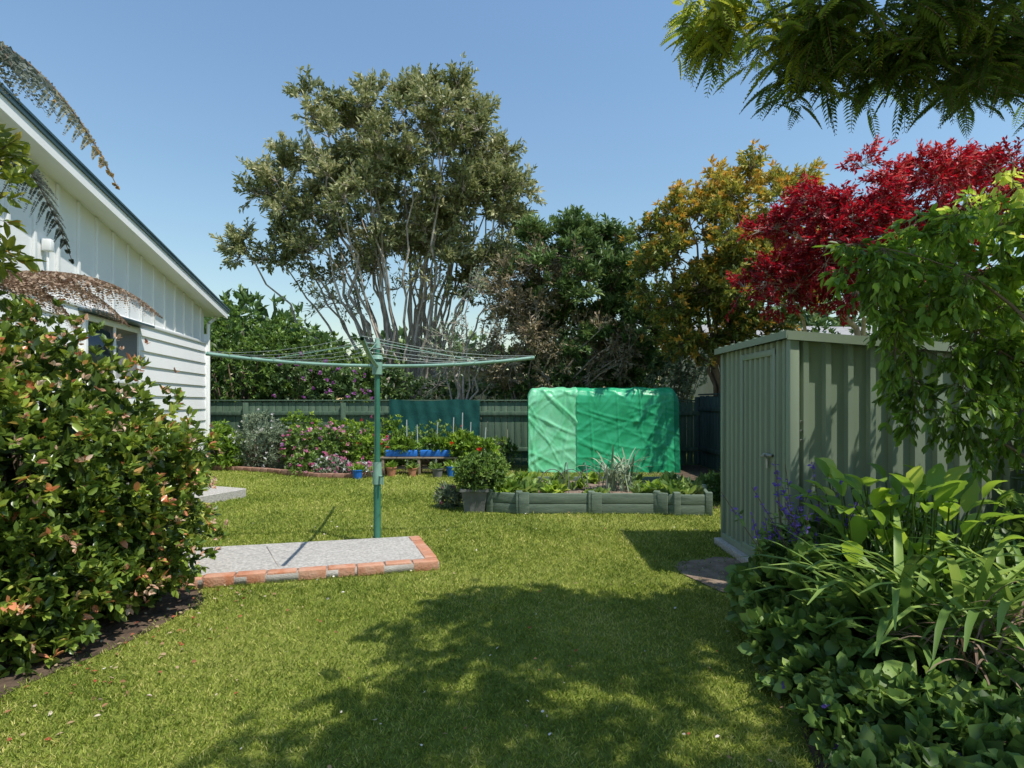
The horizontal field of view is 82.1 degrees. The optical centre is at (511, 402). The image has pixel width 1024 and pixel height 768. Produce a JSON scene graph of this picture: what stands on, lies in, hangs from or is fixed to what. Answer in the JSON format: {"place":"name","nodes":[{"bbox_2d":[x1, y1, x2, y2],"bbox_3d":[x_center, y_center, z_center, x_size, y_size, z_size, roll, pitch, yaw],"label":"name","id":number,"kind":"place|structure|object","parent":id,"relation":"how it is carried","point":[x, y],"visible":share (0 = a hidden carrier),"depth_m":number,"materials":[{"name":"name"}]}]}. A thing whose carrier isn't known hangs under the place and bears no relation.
{"place":"outdoors","nodes":[
{"label":"outdoors","id":0,"kind":"place"},
{"bbox_2d":[0,161,203,339],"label":"walls","id":1,"kind":"structure","parent":0,"point":[68,201],"depth_m":8.05,"materials":[{"name":"white paint"}]},
{"bbox_2d":[41,239,53,274],"bbox_3d":[-5.449,-1.660,6.899,0.100,0.520,0.080,0,0,-10],"label":"wall light","id":2,"kind":"object","parent":1,"relation":"attached to","point":[47,246],"visible":0.73,"depth_m":6.87,"materials":[{"name":"white paint"}]},
{"bbox_2d":[0,286,205,474],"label":"weatherboards","id":3,"kind":"object","parent":1,"relation":"attached to","point":[166,353],"visible":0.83,"depth_m":10.58,"materials":[{"name":"white paint"}]},
{"bbox_2d":[207,316,218,458],"bbox_3d":[-6.469,-0.316,12.706,0.070,3.232,0.539,0,0,-7],"label":"downpipe","id":4,"kind":"object","parent":3,"relation":"attached to","point":[212,320],"visible":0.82,"depth_m":12.44,"materials":[{"name":"white paint"}]},
{"bbox_2d":[5,163,206,454],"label":"battens and trim","id":5,"kind":"object","parent":1,"relation":"attached to","point":[57,241],"visible":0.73,"depth_m":8.51,"materials":[{"name":"white paint"}]},
{"bbox_2d":[81,313,141,384],"bbox_3d":[-5.742,-0.730,8.472,0.090,0.880,1.630,0,0,-10],"label":"window frame","id":6,"kind":"object","parent":1,"relation":"attached to","point":[96,319],"visible":0.51,"depth_m":8.46,"materials":[{"name":"white wood"}]},
{"bbox_2d":[88,321,136,378],"bbox_3d":[-5.746,-0.720,8.471,0.012,0.740,1.500,0,0,-10],"label":"window glass","id":7,"kind":"object","parent":6,"relation":"in","point":[128,341],"visible":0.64,"depth_m":8.58,"materials":[{"name":"grey glass"}]},
{"bbox_2d":[0,111,223,316],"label":"soffit","id":8,"kind":"structure","parent":1,"relation":"attached to","point":[54,170],"depth_m":7.97,"materials":[{"name":"white paint"}]},
{"bbox_2d":[0,93,227,318],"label":"barge board","id":9,"kind":"object","parent":8,"relation":"attached to","point":[13,114],"visible":1,"depth_m":7.37,"materials":[{"name":"white paint"}]},
{"bbox_2d":[0,86,228,312],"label":"barge cap","id":10,"kind":"object","parent":9,"relation":"attached to","point":[36,124],"visible":1,"depth_m":7.38,"materials":[{"name":"metal"}]},
{"bbox_2d":[0,81,229,310],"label":"roof","id":11,"kind":"structure","parent":1,"relation":"on","point":[83,165],"depth_m":7.41,"materials":[{"name":"metal"}]},
{"bbox_2d":[78,308,154,327],"bbox_3d":[-5.654,-1.210,8.488,0.220,0.030,1.800,0,0,-10],"label":"window hood","id":12,"kind":"object","parent":1,"relation":"attached to","point":[135,323],"depth_m":8.32,"materials":[{"name":"white metal"}]},
{"bbox_2d":[0,575,203,696],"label":"garden soil","id":13,"kind":"structure","parent":0,"point":[113,632],"depth_m":3.59,"materials":[{"name":"brown soil"}]},
{"bbox_2d":[0,124,46,284],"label":"magnolia tree","id":14,"kind":"object","parent":13,"relation":"on","point":[9,154],"visible":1,"depth_m":3.87,"materials":[{"name":"green plant"}]},
{"bbox_2d":[0,41,162,330],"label":"tree fern","id":15,"kind":"object","parent":13,"relation":"on","point":[10,58],"visible":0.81,"depth_m":4.52,"materials":[{"name":"leaf"},{"name":"dry brown fronds"},{"name":"dark bark"}]},
{"bbox_2d":[0,290,229,677],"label":"camellia shrub","id":16,"kind":"object","parent":13,"relation":"on","point":[80,542],"visible":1,"depth_m":3.40,"materials":[{"name":"green plant"}]},
{"bbox_2d":[0,587,275,740],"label":"fallen leaves","id":17,"kind":"object","parent":13,"relation":"on","point":[100,699],"visible":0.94,"depth_m":3.11,"materials":[{"name":"brown plant"}]},
{"bbox_2d":[243,465,404,475],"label":"garden soil","id":18,"kind":"structure","parent":0,"point":[292,468],"depth_m":12.71,"materials":[{"name":"brown soil"}]},
{"bbox_2d":[204,418,247,470],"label":"green shrub","id":19,"kind":"object","parent":18,"relation":"on","point":[226,458],"visible":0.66,"depth_m":12.32,"materials":[{"name":"green plant"}]},
{"bbox_2d":[227,408,299,468],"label":"grey daisy shrub","id":20,"kind":"object","parent":18,"relation":"on","point":[260,457],"visible":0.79,"depth_m":12.27,"materials":[{"name":"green plant"}]},
{"bbox_2d":[209,465,371,478],"bbox_3d":[-4.513,1.354,11.519,3.980,0.099,0.571,0,0,18],"label":"brick garden edging","id":21,"kind":"object","parent":18,"relation":"on","point":[287,472],"visible":0.73,"depth_m":11.37,"materials":[{"name":"red brick"}]},
{"bbox_2d":[278,421,356,475],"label":"pink geranium plant","id":22,"kind":"object","parent":18,"relation":"on","point":[305,460],"visible":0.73,"depth_m":11.78,"materials":[{"name":"green plant"}]},
{"bbox_2d":[310,453,372,476],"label":"white pink daisy","id":23,"kind":"object","parent":18,"relation":"on","point":[338,463],"visible":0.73,"depth_m":11.13,"materials":[{"name":"grey plant"}]},
{"bbox_2d":[279,409,414,465],"bbox_3d":[-3.620,0.774,12.776,3.066,1.338,0.874,0,0,0],"label":"tall green shrub","id":24,"kind":"object","parent":18,"relation":"on","point":[392,429],"visible":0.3,"depth_m":12.74,"materials":[{"name":"green plant"}]},
{"bbox_2d":[337,414,390,471],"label":"rose bush","id":25,"kind":"object","parent":18,"relation":"on","point":[363,445],"visible":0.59,"depth_m":11.87,"materials":[{"name":"green plant"}]},
{"bbox_2d":[359,357,526,437],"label":"walls","id":26,"kind":"structure","parent":0,"point":[484,397],"depth_m":19.50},
{"bbox_2d":[342,354,482,390],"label":"roof","id":27,"kind":"structure","parent":26,"relation":"on","point":[481,370],"depth_m":19.10,"materials":[{"name":"metal"}]},
{"bbox_2d":[0,444,983,767],"bbox_3d":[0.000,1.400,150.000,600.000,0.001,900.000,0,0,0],"label":"ground","id":28,"kind":"structure","parent":0,"point":[356,742],"depth_m":3.10,"materials":[{"name":"green plant"}]},
{"bbox_2d":[193,486,245,502],"bbox_3d":[-4.828,1.335,8.494,1.515,0.130,1.310,0,0,18],"label":"concrete step","id":29,"kind":"object","parent":28,"relation":"on","point":[219,493],"visible":0.27,"depth_m":8.43,"materials":[{"name":"grey concrete"}]},
{"bbox_2d":[204,296,395,427],"bbox_3d":[-6.344,-0.717,15.149,6.092,4.290,3.764,0,0,18],"label":"background hedge","id":30,"kind":"object","parent":28,"relation":"on","point":[245,385],"visible":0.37,"depth_m":14.76,"materials":[{"name":"green plant"}]},
{"bbox_2d":[177,536,438,589],"bbox_3d":[-1.900,1.359,5.095,2.403,0.093,1.076,0,0,-15],"label":"concrete pad","id":31,"kind":"object","parent":28,"relation":"on","point":[245,564],"visible":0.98,"depth_m":4.94,"materials":[{"name":"concrete"}]},
{"bbox_2d":[259,339,373,433],"bbox_3d":[-4.742,-0.082,14.196,2.882,2.991,1.612,0,0,0],"label":"purple flowering shrub","id":32,"kind":"object","parent":28,"relation":"on","point":[324,382],"visible":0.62,"depth_m":13.94,"materials":[{"name":"green plant"}]},
{"bbox_2d":[352,470,362,478],"bbox_3d":[-2.850,1.315,10.850,0.208,0.170,0.205,0,0,0],"label":"plant pot","id":33,"kind":"object","parent":28,"relation":"on","point":[357,474],"visible":0.77,"depth_m":10.78,"materials":[{"name":"blue plastic"}]},
{"bbox_2d":[348,461,365,471],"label":"potted plant","id":34,"kind":"object","parent":33,"relation":"in","point":[356,466],"visible":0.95,"depth_m":10.82,"materials":[{"name":"green plant"}]},
{"bbox_2d":[205,336,534,537],"bbox_3d":[-1.330,0.380,5.800,2.259,2.040,2.258,0,0,36],"label":"rotary clothesline","id":35,"kind":"object","parent":28,"relation":"on","point":[377,366],"visible":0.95,"depth_m":5.77,"materials":[{"name":"metal"}]},
{"bbox_2d":[209,51,546,399],"bbox_3d":[-3.564,-4.106,16.576,8.890,11.085,6.270,0,0,-28],"label":"olive crowned tree","id":36,"kind":"object","parent":28,"relation":"on","point":[432,226],"visible":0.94,"depth_m":15.99,"materials":[{"name":"green plant"}]},
{"bbox_2d":[386,467,396,475],"bbox_3d":[-2.300,1.310,11.200,0.208,0.180,0.205,0,0,0],"label":"plant pot","id":37,"kind":"object","parent":28,"relation":"on","point":[391,471],"visible":0.89,"depth_m":11.13,"materials":[{"name":"ceramic"}]},
{"bbox_2d":[384,460,398,467],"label":"potted plant","id":38,"kind":"object","parent":37,"relation":"in","point":[392,463],"visible":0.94,"depth_m":11.17,"materials":[{"name":"green plant"}]},
{"bbox_2d":[408,468,416,476],"bbox_3d":[-1.900,1.320,11.200,0.187,0.160,0.184,0,0,0],"label":"plant pot","id":39,"kind":"object","parent":28,"relation":"on","point":[411,471],"visible":0.88,"depth_m":11.13,"materials":[{"name":"ceramic"}]},
{"bbox_2d":[405,461,419,468],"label":"potted plant","id":40,"kind":"object","parent":39,"relation":"in","point":[409,465],"visible":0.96,"depth_m":11.16,"materials":[{"name":"green plant"}]},
{"bbox_2d":[15,513,810,767],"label":"fallen leaves","id":41,"kind":"object","parent":28,"relation":"on","point":[688,733],"visible":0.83,"depth_m":2.94,"materials":[{"name":"brown plant"}]},
{"bbox_2d":[380,449,457,474],"bbox_3d":[-1.800,1.157,11.525,1.500,0.485,0.350,0,0,0],"label":"blue planter trough","id":42,"kind":"object","parent":28,"relation":"on","point":[424,454],"visible":0.64,"depth_m":11.39,"materials":[{"name":"plastic"}]},
{"bbox_2d":[386,432,453,453],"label":"strawberry plant","id":43,"kind":"object","parent":42,"relation":"in","point":[436,440],"visible":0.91,"depth_m":11.45,"materials":[{"name":"green plant"}]},
{"bbox_2d":[355,349,518,429],"bbox_3d":[-1.929,0.053,15.682,4.798,2.943,2.223,0,0,0],"label":"background hedge","id":44,"kind":"object","parent":28,"relation":"on","point":[397,378],"visible":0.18,"depth_m":15.41,"materials":[{"name":"green plant"}]},
{"bbox_2d":[432,468,443,477],"bbox_3d":[-1.400,1.315,11.050,0.229,0.170,0.225,0,0,0],"label":"plant pot","id":45,"kind":"object","parent":28,"relation":"on","point":[437,472],"visible":0.81,"depth_m":10.97,"materials":[{"name":"grey plastic"}]},
{"bbox_2d":[429,462,444,470],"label":"potted plant","id":46,"kind":"object","parent":45,"relation":"in","point":[437,466],"visible":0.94,"depth_m":11.01,"materials":[{"name":"green plant"}]},
{"bbox_2d":[432,481,462,509],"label":"lavender plant","id":47,"kind":"object","parent":28,"relation":"on","point":[443,499],"visible":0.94,"depth_m":7.78,"materials":[{"name":"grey plant"}]},
{"bbox_2d":[446,466,453,476],"bbox_3d":[-1.150,1.300,11.150,0.208,0.200,0.205,0,0,0],"label":"plant pot","id":48,"kind":"object","parent":28,"relation":"on","point":[450,471],"visible":0.55,"depth_m":11.07,"materials":[{"name":"blue plastic"}]},
{"bbox_2d":[443,459,456,466],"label":"potted plant","id":49,"kind":"object","parent":48,"relation":"in","point":[450,464],"visible":0.84,"depth_m":11.09,"materials":[{"name":"green plant"}]},
{"bbox_2d":[210,400,699,464],"bbox_3d":[-2.000,0.665,13.273,12.500,1.470,0.145,0,0,0],"label":"paling fence","id":50,"kind":"object","parent":28,"relation":"on","point":[493,418],"visible":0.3,"depth_m":13.29,"materials":[{"name":"green wood"}]},
{"bbox_2d":[389,399,479,446],"bbox_3d":[-1.735,0.495,13.140,2.030,1.150,0.054,0,0,0],"label":"shade cloth","id":51,"kind":"object","parent":50,"relation":"attached to","point":[416,413],"visible":0.55,"depth_m":13.14,"materials":[{"name":"teal fabric"}]},
{"bbox_2d":[410,262,513,399],"bbox_3d":[-1.047,-1.091,14.969,2.410,4.992,2.274,0,0,40],"label":"pale small tree","id":52,"kind":"object","parent":28,"relation":"on","point":[460,394],"visible":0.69,"depth_m":14.75,"materials":[{"name":"grey plant"}]},
{"bbox_2d":[440,428,502,463],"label":"yellow green shrub","id":53,"kind":"object","parent":28,"relation":"on","point":[463,442],"visible":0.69,"depth_m":11.35,"materials":[{"name":"green plant"}]},
{"bbox_2d":[460,488,488,512],"bbox_3d":[-0.480,1.250,7.620,0.365,0.300,0.365,0,0,0],"label":"square planter pot","id":54,"kind":"object","parent":28,"relation":"on","point":[474,502],"visible":0.7,"depth_m":7.47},
{"bbox_2d":[452,449,510,492],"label":"herb bush","id":55,"kind":"object","parent":28,"relation":"on","point":[472,471],"visible":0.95,"depth_m":7.57,"materials":[{"name":"green plant"}]},
{"bbox_2d":[469,232,650,459],"bbox_3d":[1.085,-1.345,14.157,4.310,5.532,2.400,0,0,0],"label":"dry twiggy tree","id":56,"kind":"object","parent":28,"relation":"on","point":[528,329],"visible":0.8,"depth_m":13.90,"materials":[{"name":"grey plant"}]},
{"bbox_2d":[495,204,677,401],"bbox_3d":[1.946,-1.745,15.086,4.751,6.339,4.248,0,0,0],"label":"dark evergreen tree","id":57,"kind":"object","parent":28,"relation":"on","point":[608,266],"visible":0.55,"depth_m":14.05,"materials":[{"name":"green plant"}]},
{"bbox_2d":[493,351,694,441],"bbox_3d":[2.031,-0.060,14.582,5.046,3.012,1.882,0,0,0],"label":"background hedge","id":58,"kind":"object","parent":28,"relation":"on","point":[518,387],"visible":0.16,"depth_m":14.30,"materials":[{"name":"green plant"}]},
{"bbox_2d":[486,462,712,515],"bbox_3d":[1.156,1.109,8.207,2.976,0.582,1.872,0,0,0],"label":"raised garden bed","id":59,"kind":"object","parent":28,"relation":"on","point":[593,501],"visible":0.58,"depth_m":7.40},
{"bbox_2d":[488,478,519,492],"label":"vegetable plant","id":60,"kind":"object","parent":59,"relation":"on","point":[511,486],"visible":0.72,"depth_m":7.60,"materials":[{"name":"green plant"}]},
{"bbox_2d":[500,473,515,481],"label":"vegetable plant","id":61,"kind":"object","parent":59,"relation":"on","point":[511,476],"visible":0.04,"depth_m":8.24,"materials":[{"name":"green plant"}]},
{"bbox_2d":[507,476,544,492],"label":"vegetable plant","id":62,"kind":"object","parent":59,"relation":"on","point":[527,484],"visible":0.74,"depth_m":7.70,"materials":[{"name":"green plant"}]},
{"bbox_2d":[514,468,538,481],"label":"vegetable plant","id":63,"kind":"object","parent":59,"relation":"on","point":[522,475],"visible":0.48,"depth_m":8.70,"materials":[{"name":"green plant"}]},
{"bbox_2d":[540,479,569,492],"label":"vegetable plant","id":64,"kind":"object","parent":59,"relation":"on","point":[555,486],"visible":0.94,"depth_m":7.67,"materials":[{"name":"green plant"}]},
{"bbox_2d":[541,470,578,483],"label":"vegetable plant","id":65,"kind":"object","parent":59,"relation":"on","point":[556,475],"visible":0.75,"depth_m":8.69,"materials":[{"name":"green plant"}]},
{"bbox_2d":[562,481,577,490],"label":"vegetable plant","id":66,"kind":"object","parent":59,"relation":"on","point":[570,486],"visible":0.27,"depth_m":7.97,"materials":[{"name":"green plant"}]},
{"bbox_2d":[571,476,588,488],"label":"vegetable plant","id":67,"kind":"object","parent":59,"relation":"on","point":[579,483],"visible":0.87,"depth_m":8.16,"materials":[{"name":"green plant"}]},
{"bbox_2d":[580,471,602,483],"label":"vegetable plant","id":68,"kind":"object","parent":59,"relation":"on","point":[593,477],"visible":0.87,"depth_m":8.74,"materials":[{"name":"green plant"}]},
{"bbox_2d":[595,486,610,492],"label":"vegetable plant","id":69,"kind":"object","parent":59,"relation":"on","point":[601,489],"visible":0.83,"depth_m":7.64,"materials":[{"name":"green plant"}]},
{"bbox_2d":[577,444,650,491],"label":"leek plants","id":70,"kind":"object","parent":59,"relation":"on","point":[611,474],"visible":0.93,"depth_m":8.01,"materials":[{"name":"green plant"}]},
{"bbox_2d":[619,472,643,484],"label":"vegetable plant","id":71,"kind":"object","parent":59,"relation":"on","point":[639,478],"visible":0.38,"depth_m":8.51,"materials":[{"name":"green plant"}]},
{"bbox_2d":[627,482,652,492],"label":"vegetable plant","id":72,"kind":"object","parent":59,"relation":"on","point":[638,488],"visible":0.77,"depth_m":7.67,"materials":[{"name":"green plant"}]},
{"bbox_2d":[641,475,678,492],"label":"vegetable plant","id":73,"kind":"object","parent":59,"relation":"on","point":[656,481],"visible":0.39,"depth_m":7.67,"materials":[{"name":"green plant"}]},
{"bbox_2d":[648,476,695,493],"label":"vegetable plant","id":74,"kind":"object","parent":59,"relation":"on","point":[671,486],"visible":0.73,"depth_m":7.47,"materials":[{"name":"green plant"}]},
{"bbox_2d":[658,470,690,482],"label":"vegetable plant","id":75,"kind":"object","parent":59,"relation":"on","point":[668,475],"visible":0.21,"depth_m":8.18,"materials":[{"name":"green plant"}]},
{"bbox_2d":[665,475,704,493],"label":"vegetable plant","id":76,"kind":"object","parent":59,"relation":"on","point":[699,489],"visible":0.24,"depth_m":7.62,"materials":[{"name":"green plant"}]},
{"bbox_2d":[204,259,1023,401],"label":"distant trees","id":77,"kind":"object","parent":28,"relation":"on","point":[242,294],"visible":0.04,"depth_m":29.90,"materials":[{"name":"green plant"}]},
{"bbox_2d":[643,337,710,409],"bbox_3d":[3.935,-0.076,13.806,1.618,2.964,1.200,0,0,36],"label":"grey leaf shrub","id":78,"kind":"object","parent":28,"relation":"on","point":[685,384],"visible":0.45,"depth_m":13.62,"materials":[{"name":"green plant"}]},
{"bbox_2d":[675,557,740,591],"bbox_3d":[1.803,1.392,4.750,0.848,0.001,1.137,0,0,0],"label":"stone","id":79,"kind":"object","parent":28,"relation":"on","point":[712,578],"visible":0.41,"depth_m":4.88,"materials":[{"name":"grey stone"}]},
{"bbox_2d":[619,139,829,396],"bbox_3d":[4.530,-1.952,12.232,4.623,6.717,3.238,0,0,0],"label":"silky oak tree","id":80,"kind":"object","parent":28,"relation":"on","point":[703,281],"visible":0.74,"depth_m":11.87,"materials":[{"name":"yellow plant"}]},
{"bbox_2d":[659,0,1023,143],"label":"feathery leaf tree","id":81,"kind":"object","parent":28,"relation":"on","point":[813,46],"visible":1,"depth_m":2.86,"materials":[{"name":"green plant"}]},
{"bbox_2d":[695,393,1023,514],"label":"paling fence","id":82,"kind":"object","parent":28,"relation":"on","point":[708,433],"visible":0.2,"depth_m":12.55,"materials":[{"name":"green wood"}]},
{"bbox_2d":[714,330,1016,585],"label":"garden shed","id":83,"kind":"structure","parent":28,"relation":"on","point":[796,402],"depth_m":4.39,"materials":[{"name":"metal"}]},
{"bbox_2d":[724,133,1023,335],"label":"red maple tree","id":84,"kind":"object","parent":28,"relation":"on","point":[839,217],"visible":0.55,"depth_m":7.39,"materials":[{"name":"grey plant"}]},
{"bbox_2d":[757,298,1023,371],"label":"background hedge","id":85,"kind":"object","parent":28,"relation":"on","point":[813,321],"visible":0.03,"depth_m":13.05,"materials":[{"name":"green plant"}]},
{"bbox_2d":[0,0,1023,399],"label":"sky","id":86,"kind":"structure","parent":0,"point":[170,93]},
{"bbox_2d":[397,465,720,507],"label":"garden soil","id":87,"kind":"structure","parent":0,"point":[691,471],"depth_m":11.96,"materials":[{"name":"brown soil"}]},
{"bbox_2d":[406,413,485,469],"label":"garden stakes","id":88,"kind":"object","parent":87,"relation":"on","point":[437,433],"visible":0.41,"depth_m":12.29,"materials":[{"name":"wood"}]},
{"bbox_2d":[383,419,522,466],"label":"mixed plants","id":89,"kind":"object","parent":87,"relation":"on","point":[507,446],"visible":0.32,"depth_m":12.49,"materials":[{"name":"green plant"}]},
{"bbox_2d":[527,387,680,472],"bbox_3d":[1.845,0.541,12.278,3.030,1.758,1.140,0,0,0],"label":"tarp covered garden frame","id":90,"kind":"object","parent":87,"relation":"on","point":[573,427],"visible":0.98,"depth_m":11.81,"materials":[{"name":"green plastic"}]},
{"bbox_2d":[691,463,720,501],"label":"garden plants","id":91,"kind":"object","parent":87,"relation":"on","point":[710,479],"visible":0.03,"depth_m":8.47,"materials":[{"name":"green plant"}]},
{"bbox_2d":[660,347,720,443],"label":"walls","id":92,"kind":"structure","parent":0,"point":[707,388],"depth_m":18.92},
{"bbox_2d":[648,325,966,373],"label":"roof","id":93,"kind":"structure","parent":92,"relation":"on","point":[843,330],"depth_m":18.89,"materials":[{"name":"metal"}]},
{"bbox_2d":[790,675,1017,767],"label":"garden soil","id":94,"kind":"structure","parent":0,"point":[812,749],"depth_m":2.36,"materials":[{"name":"brown soil"}]},
{"bbox_2d":[721,462,858,590],"bbox_3d":[1.637,0.779,3.463,0.816,0.846,0.428,0,0,-22],"label":"purple salvia plant","id":95,"kind":"object","parent":94,"relation":"on","point":[800,527],"visible":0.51,"depth_m":3.48,"materials":[{"name":"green plant"}]},
{"bbox_2d":[723,512,933,686],"bbox_3d":[1.707,1.096,3.359,0.950,0.823,1.559,0,0,14],"label":"dark geranium plant","id":96,"kind":"object","parent":94,"relation":"on","point":[779,617],"visible":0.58,"depth_m":3.04,"materials":[{"name":"green plant"}]},
{"bbox_2d":[740,502,1023,704],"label":"agapanthus plant","id":97,"kind":"object","parent":94,"relation":"on","point":[905,608],"visible":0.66,"depth_m":2.72,"materials":[{"name":"green plant"}]},
{"bbox_2d":[754,636,1023,767],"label":"ground cover plants","id":98,"kind":"object","parent":94,"relation":"on","point":[949,726],"visible":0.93,"depth_m":2.21,"materials":[{"name":"green plant"}]},
{"bbox_2d":[779,457,1023,656],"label":"broad leaf plant","id":99,"kind":"object","parent":94,"relation":"on","point":[953,486],"visible":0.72,"depth_m":3.25,"materials":[{"name":"green plant"}]},
{"bbox_2d":[813,167,1023,486],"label":"lime leaf tree","id":100,"kind":"object","parent":94,"relation":"on","point":[897,289],"visible":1,"depth_m":3.32,"materials":[{"name":"green plant"}]},
{"bbox_2d":[846,648,1022,723],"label":"broad leaf plant","id":101,"kind":"object","parent":94,"relation":"on","point":[938,678],"visible":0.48,"depth_m":2.37,"materials":[{"name":"green plant"}]},
{"bbox_2d":[867,579,1023,691],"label":"dry grass clump","id":102,"kind":"object","parent":94,"relation":"on","point":[975,653],"visible":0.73,"depth_m":2.48,"materials":[{"name":"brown plant"}]},
{"bbox_2d":[970,437,1023,597],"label":"border shrub","id":103,"kind":"object","parent":94,"relation":"on","point":[1010,503],"visible":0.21,"depth_m":3.65,"materials":[{"name":"green plant"}]},
{"bbox_2d":[988,703,1023,723],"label":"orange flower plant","id":104,"kind":"object","parent":94,"relation":"on","point":[1018,709],"visible":0.14,"depth_m":2.08,"materials":[{"name":"green plant"}]}
]}

